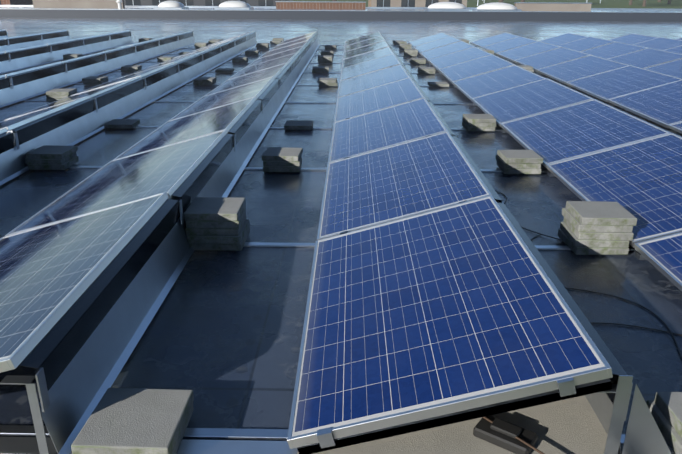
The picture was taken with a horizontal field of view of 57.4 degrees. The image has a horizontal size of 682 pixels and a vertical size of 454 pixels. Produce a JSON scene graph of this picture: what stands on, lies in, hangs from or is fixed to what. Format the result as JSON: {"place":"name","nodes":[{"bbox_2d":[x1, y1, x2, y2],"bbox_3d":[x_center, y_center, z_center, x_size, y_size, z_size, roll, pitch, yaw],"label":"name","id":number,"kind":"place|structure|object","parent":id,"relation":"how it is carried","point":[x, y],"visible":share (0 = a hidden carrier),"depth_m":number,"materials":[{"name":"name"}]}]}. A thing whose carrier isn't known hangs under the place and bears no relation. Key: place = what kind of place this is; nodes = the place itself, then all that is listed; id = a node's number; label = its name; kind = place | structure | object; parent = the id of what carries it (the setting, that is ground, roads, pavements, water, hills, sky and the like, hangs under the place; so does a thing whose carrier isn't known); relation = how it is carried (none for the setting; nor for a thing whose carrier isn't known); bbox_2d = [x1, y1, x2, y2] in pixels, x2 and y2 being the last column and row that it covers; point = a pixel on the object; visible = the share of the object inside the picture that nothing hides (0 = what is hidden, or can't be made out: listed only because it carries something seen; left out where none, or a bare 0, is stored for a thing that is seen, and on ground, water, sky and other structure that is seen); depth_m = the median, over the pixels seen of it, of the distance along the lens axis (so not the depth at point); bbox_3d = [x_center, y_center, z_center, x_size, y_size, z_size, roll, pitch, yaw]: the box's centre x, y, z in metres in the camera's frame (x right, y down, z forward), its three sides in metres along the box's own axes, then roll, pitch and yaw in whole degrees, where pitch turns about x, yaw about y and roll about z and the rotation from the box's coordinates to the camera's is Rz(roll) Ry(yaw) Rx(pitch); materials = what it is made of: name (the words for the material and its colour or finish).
{"place":"outdoors","nodes":[
{"label":"outdoors","id":0,"kind":"place"},
{"bbox_2d":[293,0,681,8],"bbox_3d":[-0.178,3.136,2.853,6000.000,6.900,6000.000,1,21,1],"label":"terrain","id":1,"kind":"structure","parent":0,"point":[675,4],"depth_m":127.29,"materials":[{"name":"green plant"}]},
{"bbox_2d":[0,0,32,4],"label":"brick building","id":2,"kind":"structure","parent":1,"relation":"on","point":[16,2],"depth_m":45.99,"materials":[{"name":"brown brick"}]},
{"bbox_2d":[124,0,292,5],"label":"building","id":3,"kind":"structure","parent":1,"relation":"on","point":[196,2],"depth_m":48.69,"materials":[{"name":"grey"}]},
{"bbox_2d":[0,18,681,445],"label":"roof","id":4,"kind":"structure","parent":1,"relation":"on","point":[222,336],"depth_m":3.60,"materials":[{"name":"grey rubber"}]},
{"bbox_2d":[25,145,78,169],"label":"ballast pavers","id":5,"kind":"object","parent":4,"relation":"on","point":[47,157],"visible":1,"depth_m":5.12,"materials":[{"name":"concrete"}]},
{"bbox_2d":[46,89,77,101],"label":"ballast pavers","id":6,"kind":"object","parent":4,"relation":"on","point":[53,95],"visible":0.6,"depth_m":8.25,"materials":[{"name":"concrete"}]},
{"bbox_2d":[8,34,131,60],"bbox_3d":[-3.050,-2.383,9.732,7.970,0.325,16.690,1,21,1],"label":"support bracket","id":7,"kind":"object","parent":4,"relation":"on","point":[51,48],"visible":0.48,"depth_m":12.87,"materials":[{"name":"metal"}]},
{"bbox_2d":[0,31,130,61],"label":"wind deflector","id":8,"kind":"object","parent":7,"relation":"attached to","point":[38,50],"visible":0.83,"depth_m":13.26,"materials":[{"name":"grey metal"}]},
{"bbox_2d":[0,36,132,73],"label":"wind deflector","id":9,"kind":"object","parent":7,"relation":"attached to","point":[12,65],"visible":0.89,"depth_m":13.04,"materials":[{"name":"metal"}]},
{"bbox_2d":[344,32,381,45],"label":"solar panel","id":10,"kind":"object","parent":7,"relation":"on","point":[362,38],"visible":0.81,"depth_m":16.64,"materials":[{"name":"blue glass"}]},
{"bbox_2d":[344,36,383,51],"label":"solar panel","id":11,"kind":"object","parent":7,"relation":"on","point":[364,43],"visible":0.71,"depth_m":15.06,"materials":[{"name":"blue glass"}]},
{"bbox_2d":[341,47,392,67],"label":"solar panel","id":12,"kind":"object","parent":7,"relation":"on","point":[364,57],"visible":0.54,"depth_m":11.98,"materials":[{"name":"blue glass"}]},
{"bbox_2d":[82,76,107,83],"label":"ballast pavers","id":13,"kind":"object","parent":4,"relation":"on","point":[95,80],"visible":0.9,"depth_m":9.83,"materials":[{"name":"concrete"}]},
{"bbox_2d":[10,32,193,88],"bbox_3d":[-2.170,-2.374,9.720,6.210,0.325,16.690,1,21,1],"label":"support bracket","id":14,"kind":"object","parent":4,"relation":"on","point":[11,82],"visible":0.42,"depth_m":9.75,"materials":[{"name":"metal"}]},
{"bbox_2d":[5,61,61,77],"bbox_3d":[-4.836,-2.149,8.964,0.990,0.036,1.650,-14,20,6],"label":"pv module","id":15,"kind":"object","parent":14,"relation":"on","point":[26,70],"visible":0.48,"depth_m":8.80,"materials":[{"name":"blue glass"}]},
{"bbox_2d":[0,32,192,89],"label":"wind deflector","id":16,"kind":"object","parent":14,"relation":"attached to","point":[28,76],"visible":0.88,"depth_m":10.24,"materials":[{"name":"grey metal"}]},
{"bbox_2d":[0,37,194,107],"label":"wind deflector","id":17,"kind":"object","parent":14,"relation":"attached to","point":[20,92],"visible":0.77,"depth_m":10.12,"materials":[{"name":"metal"}]},
{"bbox_2d":[104,119,139,128],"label":"ballast pavers","id":18,"kind":"object","parent":4,"relation":"on","point":[122,123],"visible":1,"depth_m":6.72,"materials":[{"name":"concrete"}]},
{"bbox_2d":[0,37,256,184],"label":"wind deflector","id":19,"kind":"object","parent":4,"relation":"on","point":[12,160],"visible":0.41,"depth_m":6.80,"materials":[{"name":"metal"}]},
{"bbox_2d":[71,388,193,453],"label":"ballast block","id":20,"kind":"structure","parent":4,"relation":"on","point":[134,421],"depth_m":2.00,"materials":[{"name":"concrete"}]},
{"bbox_2d":[0,437,297,453],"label":"roof edge trim","id":21,"kind":"structure","parent":4,"relation":"on","point":[18,445],"depth_m":2.02,"materials":[{"name":"grey metal"}]},
{"bbox_2d":[193,77,215,84],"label":"ballast pavers","id":22,"kind":"object","parent":4,"relation":"on","point":[204,80],"visible":1,"depth_m":9.81,"materials":[{"name":"concrete"}]},
{"bbox_2d":[184,197,249,250],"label":"ballast blocks","id":23,"kind":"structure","parent":4,"relation":"on","point":[217,223],"depth_m":3.51,"materials":[{"name":"concrete"}]},
{"bbox_2d":[262,147,302,171],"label":"ballast pavers","id":24,"kind":"object","parent":4,"relation":"on","point":[279,159],"visible":1,"depth_m":5.08,"materials":[{"name":"concrete"}]},
{"bbox_2d":[284,120,312,129],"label":"ballast pavers","id":25,"kind":"object","parent":4,"relation":"on","point":[298,125],"visible":1,"depth_m":6.67,"materials":[{"name":"concrete"}]},
{"bbox_2d":[6,31,609,448],"bbox_3d":[0.499,-2.346,9.683,22.110,0.325,16.690,1,21,1],"label":"mounting rail","id":26,"kind":"object","parent":4,"relation":"on","point":[543,394],"depth_m":1.87,"materials":[{"name":"silver metal"}]},
{"bbox_2d":[342,40,388,59],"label":"solar panel","id":27,"kind":"object","parent":26,"relation":"attached to","point":[365,49],"visible":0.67,"depth_m":13.47,"materials":[{"name":"blue glass"}]},
{"bbox_2d":[339,53,400,80],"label":"solar panel","id":28,"kind":"object","parent":26,"relation":"on","point":[372,65],"visible":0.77,"depth_m":10.35,"materials":[{"name":"blue glass"}]},
{"bbox_2d":[337,64,409,97],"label":"solar panel","id":29,"kind":"object","parent":26,"relation":"on","point":[372,79],"visible":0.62,"depth_m":8.80,"materials":[{"name":"blue glass"}]},
{"bbox_2d":[334,77,424,121],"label":"solar panel","id":30,"kind":"object","parent":26,"relation":"attached to","point":[391,94],"visible":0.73,"depth_m":7.21,"materials":[{"name":"blue glass"}]},
{"bbox_2d":[328,98,447,162],"bbox_3d":[0.389,-0.919,5.765,0.990,0.037,1.650,-14,20,6],"label":"solar panel","id":31,"kind":"object","parent":26,"relation":"attached to","point":[387,127],"visible":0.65,"depth_m":5.61,"materials":[{"name":"blue glass"}]},
{"bbox_2d":[317,131,491,239],"bbox_3d":[0.359,-0.329,4.201,0.990,0.037,1.650,-14,20,6],"label":"solar panel","id":32,"kind":"object","parent":26,"relation":"on","point":[403,180],"visible":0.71,"depth_m":3.98,"materials":[{"name":"blue glass"}]},
{"bbox_2d":[0,33,645,411],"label":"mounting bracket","id":33,"kind":"object","parent":4,"relation":"on","point":[39,376],"depth_m":1.89,"materials":[{"name":"grey metal"}]},
{"bbox_2d":[26,383,48,453],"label":"support post","id":34,"kind":"object","parent":33,"relation":"attached to","point":[37,417],"visible":1,"depth_m":1.90,"materials":[{"name":"metal"}]},
{"bbox_2d":[0,192,168,372],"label":"solar panel","id":35,"kind":"object","parent":33,"relation":"on","point":[50,273],"visible":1,"depth_m":2.64,"materials":[{"name":"blue glass"}]},
{"bbox_2d":[5,130,226,235],"bbox_3d":[-1.400,-0.346,4.231,0.990,0.036,1.650,-14,20,6],"label":"solar panel","id":36,"kind":"object","parent":33,"relation":"on","point":[168,169],"visible":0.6,"depth_m":4.03,"materials":[{"name":"blue glass"}]},
{"bbox_2d":[18,32,317,401],"bbox_3d":[-0.799,-2.458,9.669,0.060,0.132,16.640,1,21,1],"label":"mounting rail","id":37,"kind":"object","parent":33,"relation":"attached to","point":[56,349],"visible":0.83,"depth_m":2.63,"materials":[{"name":"grey metal"}]},
{"bbox_2d":[39,38,319,453],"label":"wind deflector","id":38,"kind":"object","parent":33,"relation":"attached to","point":[84,382],"visible":0.77,"depth_m":2.63,"materials":[{"name":"metal"}]},
{"bbox_2d":[113,97,255,159],"bbox_3d":[-1.376,-0.935,5.789,0.990,0.037,1.650,-14,20,6],"label":"solar panel","id":39,"kind":"object","parent":33,"relation":"on","point":[204,123],"visible":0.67,"depth_m":5.63,"materials":[{"name":"blue glass"}]},
{"bbox_2d":[169,76,274,120],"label":"solar panel","id":40,"kind":"object","parent":33,"relation":"on","point":[256,89],"visible":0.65,"depth_m":7.23,"materials":[{"name":"blue glass"}]},
{"bbox_2d":[205,63,287,95],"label":"solar panel","id":41,"kind":"object","parent":33,"relation":"on","point":[275,71],"visible":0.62,"depth_m":8.84,"materials":[{"name":"blue glass"}]},
{"bbox_2d":[228,53,296,79],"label":"solar panel","id":42,"kind":"object","parent":33,"relation":"on","point":[287,59],"visible":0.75,"depth_m":10.39,"materials":[{"name":"blue glass"}]},
{"bbox_2d":[246,46,302,66],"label":"solar panel","id":43,"kind":"object","parent":33,"relation":"on","point":[277,55],"visible":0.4,"depth_m":12.04,"materials":[{"name":"blue glass"}]},
{"bbox_2d":[258,40,308,58],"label":"solar panel","id":44,"kind":"object","parent":33,"relation":"on","point":[293,46],"visible":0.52,"depth_m":13.52,"materials":[{"name":"blue glass"}]},
{"bbox_2d":[268,35,312,51],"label":"solar panel","id":45,"kind":"object","parent":33,"relation":"on","point":[292,42],"visible":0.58,"depth_m":15.08,"materials":[{"name":"blue glass"}]},
{"bbox_2d":[408,32,449,46],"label":"solar panel","id":46,"kind":"object","parent":33,"relation":"on","point":[424,40],"visible":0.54,"depth_m":16.64,"materials":[{"name":"blue glass"}]},
{"bbox_2d":[413,36,461,53],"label":"solar panel","id":47,"kind":"object","parent":33,"relation":"on","point":[436,44],"visible":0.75,"depth_m":15.04,"materials":[{"name":"blue glass"}]},
{"bbox_2d":[420,41,474,60],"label":"solar panel","id":48,"kind":"object","parent":33,"relation":"on","point":[427,55],"visible":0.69,"depth_m":13.49,"materials":[{"name":"blue glass"}]},
{"bbox_2d":[428,47,490,70],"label":"solar panel","id":49,"kind":"object","parent":33,"relation":"on","point":[454,58],"visible":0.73,"depth_m":11.93,"materials":[{"name":"blue glass"}]},
{"bbox_2d":[438,54,514,82],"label":"solar panel","id":50,"kind":"object","parent":33,"relation":"on","point":[473,67],"visible":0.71,"depth_m":10.33,"materials":[{"name":"blue glass"}]},
{"bbox_2d":[452,65,544,100],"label":"solar panel","id":51,"kind":"object","parent":33,"relation":"on","point":[470,88],"visible":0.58,"depth_m":8.79,"materials":[{"name":"blue glass"}]},
{"bbox_2d":[472,78,593,126],"bbox_3d":[2.170,-1.490,7.303,0.990,0.036,1.650,-14,20,6],"label":"solar panel","id":52,"kind":"object","parent":33,"relation":"on","point":[525,100],"visible":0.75,"depth_m":7.18,"materials":[{"name":"blue glass"}]},
{"bbox_2d":[501,99,670,167],"bbox_3d":[2.148,-0.900,5.739,0.990,0.035,1.650,-14,20,6],"label":"solar panel","id":53,"kind":"object","parent":33,"relation":"on","point":[573,131],"visible":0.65,"depth_m":5.60,"materials":[{"name":"blue glass"}]},
{"bbox_2d":[585,393,620,453],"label":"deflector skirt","id":54,"kind":"object","parent":33,"relation":"attached to","point":[601,404],"visible":0.18,"depth_m":2.03,"materials":[{"name":"metal"}]},
{"bbox_2d":[546,133,681,247],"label":"solar panel","id":55,"kind":"object","parent":33,"relation":"in","point":[641,181],"visible":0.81,"depth_m":4.29,"materials":[{"name":"blue glass"}]},
{"bbox_2d":[634,232,681,290],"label":"solar panel","id":56,"kind":"object","parent":33,"relation":"in","point":[663,255],"visible":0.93,"depth_m":3.25,"materials":[{"name":"blue glass"}]},
{"bbox_2d":[317,78,337,85],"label":"ballast pavers","id":57,"kind":"object","parent":4,"relation":"on","point":[327,81],"visible":1,"depth_m":9.77,"materials":[{"name":"concrete"}]},
{"bbox_2d":[0,43,676,444],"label":"mounting rails","id":58,"kind":"object","parent":4,"relation":"on","point":[190,433],"depth_m":2.10,"materials":[{"name":"metal"}]},
{"bbox_2d":[13,37,676,453],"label":"mounting rail","id":59,"kind":"object","parent":4,"relation":"on","point":[475,414],"depth_m":1.88,"materials":[{"name":"black metal"}]},
{"bbox_2d":[0,96,89,130],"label":"solar panel","id":60,"kind":"object","parent":59,"relation":"on","point":[11,123],"visible":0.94,"depth_m":5.83,"materials":[{"name":"blue glass"}]},
{"bbox_2d":[5,76,139,119],"bbox_3d":[-3.104,-1.539,7.381,0.990,0.036,1.650,-14,20,6],"label":"solar panel","id":61,"kind":"object","parent":59,"relation":"on","point":[94,92],"visible":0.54,"depth_m":7.26,"materials":[{"name":"blue glass"}]},
{"bbox_2d":[71,62,173,95],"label":"solar panel","id":62,"kind":"object","parent":59,"relation":"on","point":[141,74],"visible":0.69,"depth_m":8.78,"materials":[{"name":"blue glass"}]},
{"bbox_2d":[0,32,255,153],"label":"wind deflector","id":63,"kind":"object","parent":59,"relation":"attached to","point":[31,130],"visible":0.83,"depth_m":6.60,"materials":[{"name":"grey metal"}]},
{"bbox_2d":[120,52,198,77],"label":"solar panel","id":64,"kind":"object","parent":59,"relation":"on","point":[177,60],"visible":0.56,"depth_m":10.45,"materials":[{"name":"blue glass"}]},
{"bbox_2d":[287,195,612,448],"bbox_3d":[0.327,0.258,2.639,0.990,0.036,1.650,-15,20,6],"label":"solar panel","id":65,"kind":"object","parent":59,"relation":"on","point":[463,306],"visible":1,"depth_m":2.28,"materials":[{"name":"blue glass"}]},
{"bbox_2d":[470,32,518,47],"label":"solar panel","id":66,"kind":"object","parent":59,"relation":"on","point":[487,41],"visible":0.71,"depth_m":16.62,"materials":[{"name":"blue glass"}]},
{"bbox_2d":[482,36,537,53],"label":"solar panel","id":67,"kind":"object","parent":59,"relation":"on","point":[509,44],"visible":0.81,"depth_m":15.04,"materials":[{"name":"blue glass"}]},
{"bbox_2d":[496,41,559,61],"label":"solar panel","id":68,"kind":"object","parent":59,"relation":"on","point":[527,50],"visible":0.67,"depth_m":13.47,"materials":[{"name":"blue glass"}]},
{"bbox_2d":[514,47,590,71],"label":"solar panel","id":69,"kind":"object","parent":59,"relation":"on","point":[549,58],"visible":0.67,"depth_m":11.90,"materials":[{"name":"blue glass"}]},
{"bbox_2d":[536,55,628,83],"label":"solar panel","id":70,"kind":"object","parent":59,"relation":"on","point":[576,69],"visible":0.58,"depth_m":10.33,"materials":[{"name":"blue glass"}]},
{"bbox_2d":[566,65,681,101],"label":"solar panel","id":71,"kind":"object","parent":59,"relation":"on","point":[614,83],"visible":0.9,"depth_m":8.75,"materials":[{"name":"blue glass"}]},
{"bbox_2d":[608,80,681,127],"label":"solar panel","id":72,"kind":"object","parent":59,"relation":"on","point":[661,105],"visible":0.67,"depth_m":7.45,"materials":[{"name":"blue glass"}]},
{"bbox_2d":[462,114,495,130],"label":"ballast pavers","id":73,"kind":"object","parent":4,"relation":"on","point":[478,122],"visible":1,"depth_m":6.63,"materials":[{"name":"concrete"}]},
{"bbox_2d":[495,150,542,173],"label":"ballast pavers","id":74,"kind":"object","parent":4,"relation":"on","point":[519,161],"visible":1,"depth_m":5.06,"materials":[{"name":"concrete"}]},
{"bbox_2d":[502,202,632,420],"bbox_3d":[0.499,-2.346,9.683,0.991,0.325,16.690,1,21,1],"label":"mount frame","id":75,"kind":"object","parent":4,"relation":"on","point":[613,389],"visible":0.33,"depth_m":1.84,"materials":[{"name":"metal"}]},
{"bbox_2d":[380,33,626,403],"bbox_3d":[0.961,-2.439,9.645,0.060,0.132,16.640,1,21,1],"label":"wind deflector","id":76,"kind":"object","parent":75,"relation":"attached to","point":[609,357],"visible":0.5,"depth_m":2.51,"materials":[{"name":"grey metal"}]},
{"bbox_2d":[558,201,636,254],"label":"ballast blocks","id":77,"kind":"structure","parent":4,"relation":"on","point":[595,228],"depth_m":3.49,"materials":[{"name":"concrete"}]},
{"bbox_2d":[565,287,681,358],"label":"string cable","id":78,"kind":"object","parent":4,"relation":"on","point":[637,304],"visible":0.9,"depth_m":2.96,"materials":[{"name":"black rubber"}]},
{"bbox_3d":[-3.930,-2.392,9.745,9.730,0.325,16.690,1,21,1],"label":"mount frame","id":79,"kind":"object","parent":4,"relation":"on","visible":0},
{"bbox_2d":[0,31,68,45],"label":"wind deflector","id":80,"kind":"object","parent":79,"relation":"attached to","point":[17,40],"visible":0.85,"depth_m":15.57,"materials":[{"name":"grey metal"}]},
{"bbox_2d":[0,36,69,51],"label":"wind deflector","id":81,"kind":"object","parent":79,"relation":"attached to","point":[26,44],"visible":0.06,"depth_m":15.57,"materials":[{"name":"metal"}]},
{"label":"roof edge","id":82,"kind":"object","parent":4,"relation":"on","visible":0},
{"bbox_2d":[298,395,622,453],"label":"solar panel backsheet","id":83,"kind":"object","parent":82,"relation":"on","point":[571,426],"depth_m":2.01,"materials":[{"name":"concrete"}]},
{"bbox_2d":[317,375,670,453],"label":"mounting brackets","id":84,"kind":"object","parent":83,"relation":"on","point":[643,435],"visible":1,"depth_m":1.88,"materials":[{"name":"metal"}]},
{"bbox_2d":[473,415,537,453],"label":"conductor holder","id":85,"kind":"object","parent":83,"relation":"on","point":[501,433],"visible":0.96,"depth_m":1.97,"materials":[{"name":"black plastic"}]},
{"bbox_2d":[646,392,681,453],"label":"ballast block","id":86,"kind":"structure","parent":82,"relation":"on","point":[665,408],"depth_m":2.01,"materials":[{"name":"concrete"}]},
{"bbox_2d":[0,7,681,21],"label":"parapet","id":87,"kind":"structure","parent":1,"relation":"on","point":[385,14],"depth_m":33.72,"materials":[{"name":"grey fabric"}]},
{"bbox_2d":[32,0,124,7],"bbox_3d":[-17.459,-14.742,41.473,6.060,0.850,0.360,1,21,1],"label":"building","id":88,"kind":"structure","parent":87,"relation":"on","point":[75,3],"depth_m":41.30,"materials":[{"name":"brick"}]},
{"bbox_2d":[153,0,188,8],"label":"skylight dome","id":89,"kind":"structure","parent":87,"relation":"on","point":[170,4],"depth_m":35.52,"materials":[{"name":"white plastic"}]},
{"bbox_2d":[215,1,253,9],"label":"skylight dome","id":90,"kind":"structure","parent":87,"relation":"on","point":[233,5],"depth_m":36.37,"materials":[{"name":"white plastic"}]},
{"bbox_2d":[275,1,365,8],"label":"brick wall","id":91,"kind":"structure","parent":87,"relation":"on","point":[315,5],"depth_m":41.63,"materials":[{"name":"brick"}]},
{"bbox_2d":[0,5,681,12],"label":"upstand capping","id":92,"kind":"object","parent":87,"relation":"on","point":[359,10],"visible":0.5,"depth_m":33.94,"materials":[{"name":"metal"}]},
{"bbox_2d":[425,2,469,10],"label":"skylight dome","id":93,"kind":"structure","parent":87,"relation":"on","point":[446,6],"depth_m":36.21,"materials":[{"name":"white plastic"}]},
{"bbox_2d":[473,2,521,10],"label":"skylight dome","id":94,"kind":"structure","parent":87,"relation":"on","point":[496,6],"depth_m":34.70,"materials":[{"name":"white plastic"}]},
{"bbox_2d":[514,2,568,11],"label":"building wall","id":95,"kind":"structure","parent":87,"relation":"on","point":[543,6],"depth_m":38.05,"materials":[{"name":"brick"}]},
{"bbox_2d":[568,3,591,11],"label":"building wall","id":96,"kind":"structure","parent":87,"relation":"on","point":[579,7],"depth_m":38.04,"materials":[{"name":"brick"}]},
{"bbox_2d":[368,0,420,6],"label":"tan brick building","id":97,"kind":"structure","parent":1,"relation":"on","point":[393,3],"depth_m":45.65,"materials":[{"name":"beige brick"}]},
{"bbox_2d":[420,0,466,6],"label":"brick building","id":98,"kind":"structure","parent":1,"relation":"on","point":[425,3],"depth_m":45.56,"materials":[{"name":"beige brick"}]},
{"bbox_3d":[3.139,-2.318,9.647,6.271,0.325,16.690,1,21,1],"label":"mount frame","id":99,"kind":"object","parent":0,"visible":0},
{"bbox_2d":[540,33,587,45],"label":"solar panel","id":100,"kind":"object","parent":99,"relation":"on","point":[563,39],"visible":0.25,"depth_m":16.60,"materials":[{"name":"blue glass"}]},
{"bbox_2d":[558,37,615,51],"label":"solar panel","id":101,"kind":"object","parent":99,"relation":"on","point":[583,44],"visible":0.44,"depth_m":14.98,"materials":[{"name":"blue glass"}]},
{"bbox_2d":[581,42,647,58],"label":"solar panel","id":102,"kind":"object","parent":99,"relation":"on","point":[610,50],"visible":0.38,"depth_m":13.42,"materials":[{"name":"blue glass"}]},
{"bbox_2d":[608,48,681,67],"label":"solar panel","id":103,"kind":"object","parent":99,"relation":"on","point":[647,57],"visible":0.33,"depth_m":11.86,"materials":[{"name":"blue glass"}]},
{"bbox_2d":[644,59,681,78],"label":"solar panel","id":104,"kind":"object","parent":99,"relation":"on","point":[673,68],"visible":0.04,"depth_m":10.75,"materials":[{"name":"blue glass"}]},
{"bbox_3d":[4.019,-2.309,9.634,8.031,0.325,16.690,1,21,1],"label":"mount frame","id":105,"kind":"object","parent":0,"visible":0},
{"bbox_2d":[610,33,658,44],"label":"solar panel","id":106,"kind":"object","parent":105,"relation":"on","point":[632,39],"visible":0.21,"depth_m":16.55,"materials":[{"name":"blue glass"}]},
{"bbox_2d":[633,37,681,49],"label":"solar panel","id":107,"kind":"object","parent":105,"relation":"on","point":[660,43],"visible":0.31,"depth_m":15.02,"materials":[{"name":"blue glass"}]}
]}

